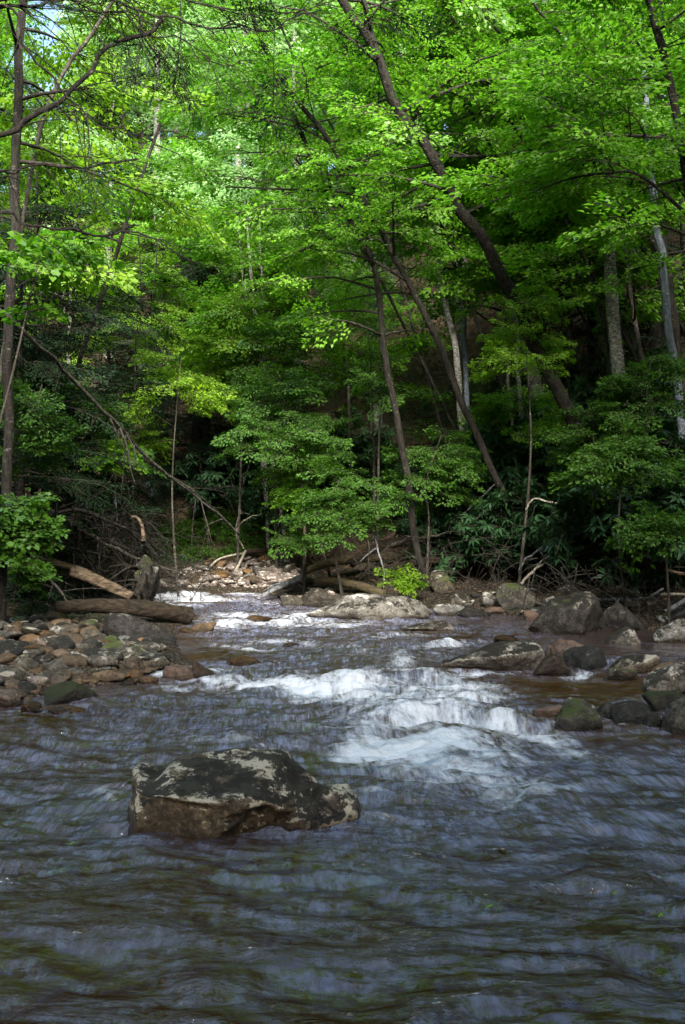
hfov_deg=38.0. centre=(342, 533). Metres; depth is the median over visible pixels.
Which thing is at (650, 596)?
driftwood stick
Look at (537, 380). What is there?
birch tree
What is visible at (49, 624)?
cobble
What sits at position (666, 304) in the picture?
slender tree
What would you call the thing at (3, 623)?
cobble
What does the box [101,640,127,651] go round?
cobble
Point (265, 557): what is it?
cobble
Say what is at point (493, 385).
rhododendron
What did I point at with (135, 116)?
forest tree
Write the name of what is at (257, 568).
cobble
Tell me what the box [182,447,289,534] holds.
rhododendron
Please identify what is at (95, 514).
fallen branch
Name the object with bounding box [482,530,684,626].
brushwood
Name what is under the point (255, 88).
forest tree
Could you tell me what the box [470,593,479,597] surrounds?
cobble
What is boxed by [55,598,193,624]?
fallen log
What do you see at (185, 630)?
stone
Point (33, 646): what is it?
cobble
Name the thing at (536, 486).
rhododendron
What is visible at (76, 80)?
forest tree
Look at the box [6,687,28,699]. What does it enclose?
cobble
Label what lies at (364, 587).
fallen log
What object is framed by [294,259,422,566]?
sapling
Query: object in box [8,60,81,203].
forest tree
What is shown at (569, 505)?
rhododendron
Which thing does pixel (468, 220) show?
leaning tree
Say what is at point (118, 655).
cobble
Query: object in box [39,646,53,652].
cobble
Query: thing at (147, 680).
stone
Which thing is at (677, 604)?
driftwood stick
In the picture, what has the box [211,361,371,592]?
sapling
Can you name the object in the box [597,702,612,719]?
boulder
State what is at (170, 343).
sapling
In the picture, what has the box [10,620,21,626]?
cobble
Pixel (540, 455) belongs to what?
rhododendron
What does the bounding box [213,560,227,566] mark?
cobble
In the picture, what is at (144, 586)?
uprooted root plate
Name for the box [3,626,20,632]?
cobble
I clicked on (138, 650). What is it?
cobble
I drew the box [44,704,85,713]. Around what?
boulder
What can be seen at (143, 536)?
dead branch
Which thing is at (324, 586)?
cobble
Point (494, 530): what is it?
rhododendron
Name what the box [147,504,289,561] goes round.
ground cover
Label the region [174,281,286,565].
sapling
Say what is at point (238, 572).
cobble
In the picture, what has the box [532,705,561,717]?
boulder
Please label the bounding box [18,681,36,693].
cobble
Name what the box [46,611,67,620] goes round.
cobble
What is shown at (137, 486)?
hemlock tree
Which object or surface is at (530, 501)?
dead branch
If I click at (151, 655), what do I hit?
cobble
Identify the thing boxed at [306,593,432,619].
boulder
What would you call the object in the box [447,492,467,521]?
dead branch
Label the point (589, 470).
sapling
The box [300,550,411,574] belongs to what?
fallen log
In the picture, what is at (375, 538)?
dead branch
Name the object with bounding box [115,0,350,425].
forest tree
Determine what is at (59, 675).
cobble
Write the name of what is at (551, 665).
boulder
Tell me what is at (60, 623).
cobble
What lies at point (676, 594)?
driftwood stick
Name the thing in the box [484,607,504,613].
boulder
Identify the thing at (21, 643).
cobble
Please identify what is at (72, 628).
cobble
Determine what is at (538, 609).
cobble
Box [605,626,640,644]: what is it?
boulder
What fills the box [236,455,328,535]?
rhododendron
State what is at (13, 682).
cobble
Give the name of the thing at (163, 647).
cobble
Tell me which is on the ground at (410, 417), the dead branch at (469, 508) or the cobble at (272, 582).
the cobble at (272, 582)
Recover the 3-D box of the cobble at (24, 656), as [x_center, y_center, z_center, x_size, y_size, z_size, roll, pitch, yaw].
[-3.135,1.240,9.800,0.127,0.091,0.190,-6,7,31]
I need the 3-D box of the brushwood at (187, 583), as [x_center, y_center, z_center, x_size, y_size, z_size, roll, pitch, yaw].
[-3.143,1.163,19.629,2.422,1.815,3.903,0,0,0]
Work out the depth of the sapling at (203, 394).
19.10 m
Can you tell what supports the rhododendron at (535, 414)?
on the ground at (410, 417)
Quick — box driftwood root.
[256,573,306,599]
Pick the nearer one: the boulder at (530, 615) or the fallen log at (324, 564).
the boulder at (530, 615)
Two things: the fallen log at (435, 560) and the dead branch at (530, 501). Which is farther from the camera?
the fallen log at (435, 560)
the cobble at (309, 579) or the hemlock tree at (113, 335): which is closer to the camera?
the cobble at (309, 579)
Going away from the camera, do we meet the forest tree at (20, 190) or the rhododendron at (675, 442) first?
the rhododendron at (675, 442)
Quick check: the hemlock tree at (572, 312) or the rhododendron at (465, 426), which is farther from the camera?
the hemlock tree at (572, 312)
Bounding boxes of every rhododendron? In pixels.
[62,490,129,538]
[82,514,166,558]
[145,429,269,508]
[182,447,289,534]
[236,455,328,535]
[290,404,395,491]
[335,433,424,496]
[375,457,455,534]
[392,488,506,571]
[419,417,527,504]
[420,420,549,518]
[435,485,562,582]
[454,485,598,584]
[472,380,552,444]
[492,386,636,485]
[502,442,565,535]
[516,372,604,443]
[519,475,675,588]
[543,431,683,498]
[546,406,675,489]
[547,444,684,586]
[560,419,684,502]
[579,338,683,425]
[604,479,684,593]
[636,417,684,483]
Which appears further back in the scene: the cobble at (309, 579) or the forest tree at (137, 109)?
the forest tree at (137, 109)
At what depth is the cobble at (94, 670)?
9.53 m
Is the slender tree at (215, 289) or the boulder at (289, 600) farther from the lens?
the slender tree at (215, 289)
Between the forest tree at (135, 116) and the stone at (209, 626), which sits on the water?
the stone at (209, 626)
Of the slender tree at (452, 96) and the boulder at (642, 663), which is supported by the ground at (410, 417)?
the slender tree at (452, 96)
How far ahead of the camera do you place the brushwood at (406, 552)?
16.89 m
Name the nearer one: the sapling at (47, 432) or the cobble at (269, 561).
the sapling at (47, 432)
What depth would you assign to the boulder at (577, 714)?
7.45 m
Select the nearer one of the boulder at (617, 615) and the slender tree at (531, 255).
the boulder at (617, 615)
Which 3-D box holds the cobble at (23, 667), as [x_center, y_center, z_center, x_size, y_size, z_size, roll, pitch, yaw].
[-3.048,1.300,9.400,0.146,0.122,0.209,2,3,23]
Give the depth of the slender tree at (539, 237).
17.97 m
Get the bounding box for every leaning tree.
[7,0,271,569]
[117,0,533,563]
[225,0,672,492]
[447,16,684,407]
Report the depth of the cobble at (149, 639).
11.32 m
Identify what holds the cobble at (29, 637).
on the ground at (410, 417)
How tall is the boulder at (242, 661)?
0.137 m
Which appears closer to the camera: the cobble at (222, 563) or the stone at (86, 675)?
the stone at (86, 675)
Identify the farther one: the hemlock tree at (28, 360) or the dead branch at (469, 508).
the dead branch at (469, 508)
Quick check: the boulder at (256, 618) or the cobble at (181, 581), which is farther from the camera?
the cobble at (181, 581)
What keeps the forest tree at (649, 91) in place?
on the ground at (410, 417)
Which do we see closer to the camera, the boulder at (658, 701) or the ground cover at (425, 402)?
the boulder at (658, 701)
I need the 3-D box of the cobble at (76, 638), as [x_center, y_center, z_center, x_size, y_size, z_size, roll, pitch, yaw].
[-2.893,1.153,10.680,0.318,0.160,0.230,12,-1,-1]
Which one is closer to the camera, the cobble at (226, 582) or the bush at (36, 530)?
the bush at (36, 530)
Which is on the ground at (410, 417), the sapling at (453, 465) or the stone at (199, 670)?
the sapling at (453, 465)
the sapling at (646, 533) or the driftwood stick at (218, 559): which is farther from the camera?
the driftwood stick at (218, 559)
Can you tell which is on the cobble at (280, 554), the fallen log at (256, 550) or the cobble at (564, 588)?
the fallen log at (256, 550)
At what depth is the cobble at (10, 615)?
12.63 m
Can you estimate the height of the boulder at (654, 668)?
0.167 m
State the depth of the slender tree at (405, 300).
19.71 m
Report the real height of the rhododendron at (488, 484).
2.267 m
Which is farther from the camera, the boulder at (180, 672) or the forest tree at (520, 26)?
the forest tree at (520, 26)
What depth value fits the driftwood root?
19.15 m
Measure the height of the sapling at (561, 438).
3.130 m
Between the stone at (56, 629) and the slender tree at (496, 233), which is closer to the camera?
the stone at (56, 629)
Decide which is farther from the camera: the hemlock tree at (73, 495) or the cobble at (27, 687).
the hemlock tree at (73, 495)
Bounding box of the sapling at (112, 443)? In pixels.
[77,436,148,588]
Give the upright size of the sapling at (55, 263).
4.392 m
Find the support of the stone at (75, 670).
on the water
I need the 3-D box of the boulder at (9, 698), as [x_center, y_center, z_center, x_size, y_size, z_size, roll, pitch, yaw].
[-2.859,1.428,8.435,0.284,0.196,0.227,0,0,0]
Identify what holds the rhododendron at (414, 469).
on the ground at (410, 417)
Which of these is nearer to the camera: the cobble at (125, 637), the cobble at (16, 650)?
the cobble at (16, 650)
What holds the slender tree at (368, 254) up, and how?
on the ground at (410, 417)
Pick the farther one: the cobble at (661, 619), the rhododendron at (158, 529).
the rhododendron at (158, 529)
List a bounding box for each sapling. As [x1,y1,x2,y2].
[0,227,124,423]
[0,374,91,488]
[1,365,166,598]
[66,245,202,582]
[77,436,148,588]
[108,348,243,596]
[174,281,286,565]
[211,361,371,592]
[212,313,340,567]
[262,456,395,595]
[262,461,353,576]
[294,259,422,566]
[305,318,450,571]
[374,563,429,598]
[375,423,490,577]
[458,383,582,465]
[467,284,590,583]
[537,398,665,583]
[548,421,684,608]
[594,347,684,482]
[599,500,684,623]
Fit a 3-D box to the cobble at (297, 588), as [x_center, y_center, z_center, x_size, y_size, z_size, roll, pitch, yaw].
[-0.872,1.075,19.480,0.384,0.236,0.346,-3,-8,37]
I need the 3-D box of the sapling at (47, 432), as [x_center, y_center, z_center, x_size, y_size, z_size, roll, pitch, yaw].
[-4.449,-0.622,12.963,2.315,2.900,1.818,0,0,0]
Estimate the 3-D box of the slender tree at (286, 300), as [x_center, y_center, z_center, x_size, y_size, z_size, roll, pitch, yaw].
[-0.247,-4.498,21.744,4.066,8.876,3.866,0,0,-28]
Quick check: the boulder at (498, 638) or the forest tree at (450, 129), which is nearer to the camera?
the boulder at (498, 638)
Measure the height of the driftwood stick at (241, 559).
0.566 m
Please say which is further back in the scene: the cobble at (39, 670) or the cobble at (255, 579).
the cobble at (255, 579)
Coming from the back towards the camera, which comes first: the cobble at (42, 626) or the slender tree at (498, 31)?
the slender tree at (498, 31)
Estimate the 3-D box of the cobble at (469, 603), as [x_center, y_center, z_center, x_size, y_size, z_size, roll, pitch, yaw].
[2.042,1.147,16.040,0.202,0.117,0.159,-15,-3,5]
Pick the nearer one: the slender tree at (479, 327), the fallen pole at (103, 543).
the fallen pole at (103, 543)
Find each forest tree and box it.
[0,0,53,284]
[0,0,80,334]
[0,0,98,327]
[0,0,182,384]
[0,0,205,357]
[0,0,227,621]
[0,1,26,202]
[0,1,59,263]
[0,85,10,208]
[0,116,70,301]
[0,171,120,383]
[7,0,266,406]
[7,93,105,323]
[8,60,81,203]
[36,24,136,174]
[52,15,225,228]
[54,11,198,241]
[67,0,169,225]
[68,140,262,468]
[89,136,294,424]
[100,0,243,262]
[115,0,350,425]
[132,0,336,278]
[147,16,252,218]
[148,0,429,503]
[165,3,305,225]
[168,0,351,287]
[198,1,312,226]
[223,0,406,364]
[232,26,396,261]
[237,0,486,438]
[291,5,478,303]
[319,0,684,394]
[358,3,515,365]
[407,87,571,388]
[410,0,684,258]
[410,2,510,262]
[413,0,684,376]
[425,103,585,371]
[522,0,684,305]
[558,1,672,252]
[660,0,684,126]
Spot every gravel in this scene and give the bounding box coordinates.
[1,605,164,699]
[169,557,300,588]
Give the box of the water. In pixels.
[0,590,684,1023]
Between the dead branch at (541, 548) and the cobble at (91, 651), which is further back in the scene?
the dead branch at (541, 548)
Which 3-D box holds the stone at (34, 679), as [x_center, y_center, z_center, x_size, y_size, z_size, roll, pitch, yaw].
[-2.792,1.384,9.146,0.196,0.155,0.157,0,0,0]
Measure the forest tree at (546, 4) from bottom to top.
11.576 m
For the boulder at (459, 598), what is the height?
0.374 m
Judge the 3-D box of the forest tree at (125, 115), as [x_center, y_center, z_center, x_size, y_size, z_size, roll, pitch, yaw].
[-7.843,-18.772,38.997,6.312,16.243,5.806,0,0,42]
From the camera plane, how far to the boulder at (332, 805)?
5.17 m
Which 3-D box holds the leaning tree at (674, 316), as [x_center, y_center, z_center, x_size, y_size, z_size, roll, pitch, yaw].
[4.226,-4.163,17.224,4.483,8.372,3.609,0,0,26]
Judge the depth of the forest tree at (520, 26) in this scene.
18.61 m
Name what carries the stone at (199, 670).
on the water
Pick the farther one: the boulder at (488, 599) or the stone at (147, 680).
the boulder at (488, 599)
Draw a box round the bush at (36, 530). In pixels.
[0,490,70,569]
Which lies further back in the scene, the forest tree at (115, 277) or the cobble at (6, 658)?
the forest tree at (115, 277)
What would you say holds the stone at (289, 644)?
on the water
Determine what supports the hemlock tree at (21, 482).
on the ground at (410, 417)
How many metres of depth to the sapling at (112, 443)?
16.40 m
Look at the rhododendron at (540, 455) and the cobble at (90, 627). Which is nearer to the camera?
the cobble at (90, 627)
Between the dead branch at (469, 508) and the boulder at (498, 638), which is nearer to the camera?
the boulder at (498, 638)
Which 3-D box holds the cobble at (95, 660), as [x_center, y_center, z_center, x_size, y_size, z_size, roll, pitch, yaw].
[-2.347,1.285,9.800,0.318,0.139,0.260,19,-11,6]
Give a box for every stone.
[21,701,41,711]
[27,675,48,684]
[33,638,46,645]
[38,671,49,678]
[46,635,75,649]
[50,625,65,634]
[70,667,84,673]
[80,672,98,681]
[119,679,136,685]
[128,669,143,678]
[136,676,158,683]
[178,627,194,632]
[190,621,216,630]
[191,659,214,678]
[283,642,299,646]
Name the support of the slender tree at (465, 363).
on the ground at (410, 417)
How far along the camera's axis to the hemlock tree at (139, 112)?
39.53 m
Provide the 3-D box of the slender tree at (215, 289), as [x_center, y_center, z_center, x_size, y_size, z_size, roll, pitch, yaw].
[-2.046,-3.385,22.920,5.418,8.438,4.588,0,0,0]
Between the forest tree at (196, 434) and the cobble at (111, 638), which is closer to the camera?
the cobble at (111, 638)
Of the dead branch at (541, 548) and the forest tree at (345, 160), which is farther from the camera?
the forest tree at (345, 160)
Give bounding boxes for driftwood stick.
[211,552,242,566]
[234,550,246,569]
[597,587,663,601]
[660,593,684,595]
[664,598,684,613]
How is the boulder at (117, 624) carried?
on the ground at (410, 417)
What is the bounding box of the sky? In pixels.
[1,1,665,188]
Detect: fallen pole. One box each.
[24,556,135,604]
[26,493,179,599]
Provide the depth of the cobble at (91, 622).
12.34 m
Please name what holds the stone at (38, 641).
on the ground at (410, 417)
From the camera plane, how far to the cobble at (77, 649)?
10.14 m
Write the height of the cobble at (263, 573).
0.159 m
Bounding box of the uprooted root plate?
[108,549,174,600]
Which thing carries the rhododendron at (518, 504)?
on the ground at (410, 417)
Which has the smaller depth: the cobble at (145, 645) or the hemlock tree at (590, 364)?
the cobble at (145, 645)
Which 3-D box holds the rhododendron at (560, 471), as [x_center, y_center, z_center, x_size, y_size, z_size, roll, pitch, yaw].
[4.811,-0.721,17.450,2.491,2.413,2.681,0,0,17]
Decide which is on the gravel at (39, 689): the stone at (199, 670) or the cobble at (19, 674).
the cobble at (19, 674)
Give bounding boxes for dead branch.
[131,515,145,540]
[235,513,261,548]
[359,531,384,579]
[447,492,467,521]
[463,484,494,513]
[518,526,659,589]
[520,538,592,584]
[525,498,556,510]
[664,568,684,574]
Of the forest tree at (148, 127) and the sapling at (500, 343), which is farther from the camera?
the forest tree at (148, 127)
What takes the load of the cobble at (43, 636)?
on the ground at (410, 417)
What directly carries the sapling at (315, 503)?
on the ground at (410, 417)
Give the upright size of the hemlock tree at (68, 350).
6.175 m
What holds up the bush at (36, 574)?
on the ground at (410, 417)
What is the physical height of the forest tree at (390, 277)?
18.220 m
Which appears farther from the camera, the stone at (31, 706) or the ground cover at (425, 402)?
the ground cover at (425, 402)
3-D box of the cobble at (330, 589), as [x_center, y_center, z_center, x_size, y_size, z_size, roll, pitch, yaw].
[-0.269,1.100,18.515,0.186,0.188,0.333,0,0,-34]
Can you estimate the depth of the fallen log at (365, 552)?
18.98 m
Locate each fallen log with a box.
[40,558,73,569]
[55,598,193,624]
[69,565,133,598]
[246,548,280,553]
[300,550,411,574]
[313,577,386,594]
[348,530,463,567]
[380,556,482,574]
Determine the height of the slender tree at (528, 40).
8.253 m
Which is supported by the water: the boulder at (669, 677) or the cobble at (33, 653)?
the boulder at (669, 677)
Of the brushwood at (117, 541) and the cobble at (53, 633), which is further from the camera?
the brushwood at (117, 541)
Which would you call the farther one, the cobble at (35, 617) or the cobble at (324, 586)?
the cobble at (324, 586)
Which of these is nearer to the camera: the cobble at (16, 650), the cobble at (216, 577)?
the cobble at (16, 650)
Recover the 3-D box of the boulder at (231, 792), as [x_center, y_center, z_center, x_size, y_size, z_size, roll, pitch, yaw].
[-0.599,1.444,5.284,1.149,0.567,0.924,0,0,0]
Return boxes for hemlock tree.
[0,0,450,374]
[0,226,161,621]
[0,252,169,608]
[0,314,132,598]
[0,329,182,595]
[0,373,129,600]
[9,375,150,593]
[36,312,223,581]
[64,4,213,244]
[64,189,235,442]
[80,245,252,509]
[124,10,231,203]
[126,241,310,504]
[186,275,317,451]
[469,3,642,319]
[469,161,684,426]
[543,0,684,387]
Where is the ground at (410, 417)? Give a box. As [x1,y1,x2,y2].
[0,163,684,696]
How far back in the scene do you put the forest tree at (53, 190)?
30.80 m
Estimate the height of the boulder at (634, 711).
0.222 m
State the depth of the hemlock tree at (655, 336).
20.82 m
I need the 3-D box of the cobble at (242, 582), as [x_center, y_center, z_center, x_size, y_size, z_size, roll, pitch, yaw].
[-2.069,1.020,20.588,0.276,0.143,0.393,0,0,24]
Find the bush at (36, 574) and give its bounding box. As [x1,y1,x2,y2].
[7,552,61,598]
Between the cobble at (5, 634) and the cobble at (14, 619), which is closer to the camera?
the cobble at (5, 634)
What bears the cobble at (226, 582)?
on the ground at (410, 417)
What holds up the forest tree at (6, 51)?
on the ground at (410, 417)
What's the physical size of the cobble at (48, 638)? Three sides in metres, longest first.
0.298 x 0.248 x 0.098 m
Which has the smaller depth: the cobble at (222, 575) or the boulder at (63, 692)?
the boulder at (63, 692)
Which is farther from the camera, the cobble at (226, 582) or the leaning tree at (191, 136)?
the cobble at (226, 582)
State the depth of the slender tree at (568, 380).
20.39 m
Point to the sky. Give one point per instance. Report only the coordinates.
(50, 15)
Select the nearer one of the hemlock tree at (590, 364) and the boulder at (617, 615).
the boulder at (617, 615)
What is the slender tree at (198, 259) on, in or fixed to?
on the ground at (410, 417)
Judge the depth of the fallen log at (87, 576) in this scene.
14.97 m
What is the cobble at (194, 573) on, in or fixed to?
on the ground at (410, 417)
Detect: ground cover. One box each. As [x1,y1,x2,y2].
[0,447,167,600]
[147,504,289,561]
[380,356,682,557]
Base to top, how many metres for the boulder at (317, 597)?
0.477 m
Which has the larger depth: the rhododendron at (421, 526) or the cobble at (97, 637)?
the rhododendron at (421, 526)
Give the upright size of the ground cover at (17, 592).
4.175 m
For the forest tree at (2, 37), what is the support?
on the ground at (410, 417)
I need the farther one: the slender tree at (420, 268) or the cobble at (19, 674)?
the slender tree at (420, 268)
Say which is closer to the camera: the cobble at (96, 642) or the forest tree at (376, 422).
the cobble at (96, 642)
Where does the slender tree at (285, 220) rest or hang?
on the ground at (410, 417)
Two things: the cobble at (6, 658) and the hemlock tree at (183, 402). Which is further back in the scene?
the hemlock tree at (183, 402)
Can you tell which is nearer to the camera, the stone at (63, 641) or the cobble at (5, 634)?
the stone at (63, 641)
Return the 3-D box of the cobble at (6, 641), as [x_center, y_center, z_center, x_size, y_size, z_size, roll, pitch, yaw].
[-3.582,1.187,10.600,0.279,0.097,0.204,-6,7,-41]
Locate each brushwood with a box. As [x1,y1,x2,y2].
[13,486,204,603]
[158,550,245,601]
[310,514,558,601]
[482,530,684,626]
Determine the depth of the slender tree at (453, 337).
20.90 m
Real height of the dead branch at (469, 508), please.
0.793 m
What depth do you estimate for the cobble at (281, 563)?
21.69 m
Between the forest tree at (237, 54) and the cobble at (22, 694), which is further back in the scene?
the forest tree at (237, 54)
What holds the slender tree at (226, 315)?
on the ground at (410, 417)
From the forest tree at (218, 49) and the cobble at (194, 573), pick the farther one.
the forest tree at (218, 49)
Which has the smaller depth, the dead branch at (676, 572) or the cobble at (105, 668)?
the cobble at (105, 668)
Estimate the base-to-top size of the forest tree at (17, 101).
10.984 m
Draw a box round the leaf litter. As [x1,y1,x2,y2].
[40,201,678,610]
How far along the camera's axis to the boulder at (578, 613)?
12.74 m
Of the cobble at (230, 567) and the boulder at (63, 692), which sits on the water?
the boulder at (63, 692)
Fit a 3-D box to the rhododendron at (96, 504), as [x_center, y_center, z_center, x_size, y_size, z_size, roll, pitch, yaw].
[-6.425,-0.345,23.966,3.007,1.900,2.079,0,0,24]
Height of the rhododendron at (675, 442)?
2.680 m
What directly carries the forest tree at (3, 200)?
on the ground at (410, 417)
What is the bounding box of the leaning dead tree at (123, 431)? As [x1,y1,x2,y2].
[0,308,249,579]
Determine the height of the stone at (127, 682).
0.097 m
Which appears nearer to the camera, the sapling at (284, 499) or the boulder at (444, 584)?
the boulder at (444, 584)
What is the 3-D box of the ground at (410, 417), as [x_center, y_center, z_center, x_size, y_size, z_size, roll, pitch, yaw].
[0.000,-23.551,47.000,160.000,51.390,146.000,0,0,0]
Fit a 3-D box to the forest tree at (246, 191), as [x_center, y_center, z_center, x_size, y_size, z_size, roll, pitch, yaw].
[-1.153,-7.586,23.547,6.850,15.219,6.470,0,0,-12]
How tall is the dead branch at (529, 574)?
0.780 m
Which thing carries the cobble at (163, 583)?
on the ground at (410, 417)
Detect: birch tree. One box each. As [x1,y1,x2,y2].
[362,74,659,429]
[479,0,684,434]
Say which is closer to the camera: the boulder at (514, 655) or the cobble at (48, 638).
the boulder at (514, 655)
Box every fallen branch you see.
[43,453,211,599]
[353,525,453,565]
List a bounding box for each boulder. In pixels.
[0,689,22,707]
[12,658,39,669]
[44,681,97,705]
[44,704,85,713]
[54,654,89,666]
[81,629,106,638]
[102,613,176,644]
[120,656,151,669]
[127,748,320,838]
[162,664,193,680]
[226,656,259,665]
[245,615,273,621]
[280,595,302,605]
[301,588,342,606]
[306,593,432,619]
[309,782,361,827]
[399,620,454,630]
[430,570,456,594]
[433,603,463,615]
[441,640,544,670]
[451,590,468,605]
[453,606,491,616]
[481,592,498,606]
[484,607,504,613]
[493,635,518,641]
[495,583,539,610]
[524,610,538,620]
[528,591,602,634]
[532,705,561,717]
[533,654,571,675]
[545,639,583,657]
[554,697,602,731]
[563,645,606,671]
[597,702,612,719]
[599,602,645,630]
[604,667,636,680]
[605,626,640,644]
[609,654,659,673]
[609,700,651,723]
[642,691,684,711]
[643,662,684,693]
[643,713,663,726]
[650,662,672,671]
[653,618,684,641]
[660,697,684,734]
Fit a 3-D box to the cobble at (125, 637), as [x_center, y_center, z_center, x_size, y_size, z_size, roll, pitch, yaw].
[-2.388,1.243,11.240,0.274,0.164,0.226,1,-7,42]
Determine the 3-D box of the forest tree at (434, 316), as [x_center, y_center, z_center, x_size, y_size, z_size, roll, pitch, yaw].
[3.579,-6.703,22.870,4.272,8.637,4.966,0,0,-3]
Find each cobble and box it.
[0,620,15,627]
[0,630,23,639]
[0,644,25,656]
[0,652,16,664]
[0,666,28,681]
[1,639,15,644]
[1,641,29,646]
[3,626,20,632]
[3,679,18,686]
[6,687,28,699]
[7,610,15,614]
[7,614,21,617]
[9,616,25,622]
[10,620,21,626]
[10,665,28,670]
[17,654,30,658]
[18,634,39,641]
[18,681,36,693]
[20,626,42,634]
[23,644,44,649]
[23,649,46,658]
[27,614,43,622]
[32,667,43,672]
[34,655,52,663]
[37,622,48,629]
[37,622,53,628]
[39,630,56,635]
[39,634,51,638]
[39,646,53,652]
[41,636,57,641]
[44,659,68,670]
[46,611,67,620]
[48,669,71,682]
[51,619,70,624]
[51,648,68,657]
[54,622,68,625]
[60,632,85,643]
[62,624,80,632]
[69,651,87,656]
[73,647,84,654]
[75,643,94,649]
[79,619,98,627]
[80,625,98,633]
[82,639,101,646]
[83,648,115,655]
[86,654,119,666]
[87,635,103,639]
[90,668,100,673]
[92,670,125,680]
[98,650,123,661]
[99,666,111,670]
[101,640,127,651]
[104,635,117,641]
[118,635,138,640]
[123,651,136,658]
[125,646,147,655]
[129,641,160,652]
[137,656,148,660]
[139,652,171,659]
[141,637,160,643]
[147,656,169,668]
[159,581,170,587]
[160,644,166,650]
[175,579,190,586]
[189,572,205,576]
[189,575,199,583]
[199,575,220,582]
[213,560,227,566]
[214,570,228,577]
[219,579,234,584]
[225,564,235,570]
[231,568,242,577]
[237,579,250,585]
[239,557,251,561]
[242,568,252,574]
[250,575,261,584]
[252,563,262,573]
[257,554,270,560]
[258,571,270,577]
[262,580,278,585]
[265,573,281,580]
[266,560,273,566]
[269,568,281,572]
[271,552,284,557]
[272,560,289,566]
[281,576,292,581]
[282,563,295,572]
[282,573,296,578]
[286,583,301,591]
[306,576,313,583]
[320,584,332,588]
[324,587,334,591]
[463,599,474,605]
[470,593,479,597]
[528,605,544,613]
[535,601,545,606]
[556,584,571,591]
[622,599,640,607]
[633,592,642,597]
[646,597,657,605]
[655,615,667,622]
[670,607,684,619]
[674,598,684,606]
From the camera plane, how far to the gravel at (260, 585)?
20.97 m
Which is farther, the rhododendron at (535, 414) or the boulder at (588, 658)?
the rhododendron at (535, 414)
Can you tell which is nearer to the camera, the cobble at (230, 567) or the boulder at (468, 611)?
the boulder at (468, 611)
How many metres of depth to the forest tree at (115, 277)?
13.67 m
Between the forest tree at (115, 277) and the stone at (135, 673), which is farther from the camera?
the forest tree at (115, 277)
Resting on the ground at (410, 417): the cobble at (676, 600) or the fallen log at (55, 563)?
the cobble at (676, 600)
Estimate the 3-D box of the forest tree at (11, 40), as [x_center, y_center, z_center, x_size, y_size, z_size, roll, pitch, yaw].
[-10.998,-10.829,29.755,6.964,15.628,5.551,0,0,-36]
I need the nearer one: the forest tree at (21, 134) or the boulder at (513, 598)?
the boulder at (513, 598)
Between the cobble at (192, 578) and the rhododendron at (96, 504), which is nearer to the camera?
the cobble at (192, 578)
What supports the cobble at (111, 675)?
on the ground at (410, 417)
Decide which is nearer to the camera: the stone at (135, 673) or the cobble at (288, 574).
the stone at (135, 673)
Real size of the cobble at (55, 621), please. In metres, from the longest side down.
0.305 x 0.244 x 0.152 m
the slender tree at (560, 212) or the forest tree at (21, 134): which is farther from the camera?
the forest tree at (21, 134)
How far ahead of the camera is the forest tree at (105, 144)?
28.39 m
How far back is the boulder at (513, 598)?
15.46 m
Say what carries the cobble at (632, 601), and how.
on the ground at (410, 417)
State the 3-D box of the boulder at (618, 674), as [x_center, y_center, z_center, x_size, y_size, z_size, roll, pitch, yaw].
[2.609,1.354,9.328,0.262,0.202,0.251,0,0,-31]
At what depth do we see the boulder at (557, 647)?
10.49 m
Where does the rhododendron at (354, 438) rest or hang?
on the ground at (410, 417)
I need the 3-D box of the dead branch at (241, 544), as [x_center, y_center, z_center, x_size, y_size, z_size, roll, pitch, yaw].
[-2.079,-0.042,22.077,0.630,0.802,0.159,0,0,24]
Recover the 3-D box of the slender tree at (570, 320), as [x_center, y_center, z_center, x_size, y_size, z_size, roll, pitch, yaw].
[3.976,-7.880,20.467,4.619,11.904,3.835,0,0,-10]
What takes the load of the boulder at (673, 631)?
on the water
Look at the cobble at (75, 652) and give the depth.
9.99 m
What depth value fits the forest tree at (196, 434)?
24.96 m
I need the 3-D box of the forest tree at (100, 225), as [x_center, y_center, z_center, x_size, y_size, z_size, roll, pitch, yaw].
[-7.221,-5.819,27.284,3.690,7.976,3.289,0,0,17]
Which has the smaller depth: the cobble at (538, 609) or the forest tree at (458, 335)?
the cobble at (538, 609)
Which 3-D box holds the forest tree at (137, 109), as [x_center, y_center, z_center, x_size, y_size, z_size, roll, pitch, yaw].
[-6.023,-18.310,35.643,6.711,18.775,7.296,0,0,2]
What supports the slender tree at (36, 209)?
on the ground at (410, 417)
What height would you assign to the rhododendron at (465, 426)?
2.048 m
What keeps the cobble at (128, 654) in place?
on the ground at (410, 417)
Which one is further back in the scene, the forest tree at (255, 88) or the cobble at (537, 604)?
the forest tree at (255, 88)
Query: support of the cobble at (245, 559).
on the ground at (410, 417)
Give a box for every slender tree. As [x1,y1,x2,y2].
[0,66,181,595]
[119,0,489,497]
[123,191,370,546]
[142,201,355,555]
[151,0,483,591]
[184,187,375,560]
[193,112,353,465]
[227,95,430,504]
[230,0,466,511]
[278,0,517,428]
[307,34,554,484]
[319,0,605,361]
[349,70,562,428]
[372,3,659,414]
[383,0,666,415]
[418,163,571,433]
[419,20,581,357]
[421,170,567,439]
[423,128,642,391]
[424,0,684,199]
[425,0,684,334]
[451,21,639,360]
[452,107,647,393]
[497,63,684,407]
[508,99,684,419]
[530,8,684,479]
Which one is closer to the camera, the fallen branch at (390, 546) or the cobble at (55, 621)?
the cobble at (55, 621)
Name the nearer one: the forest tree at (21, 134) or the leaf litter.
the leaf litter

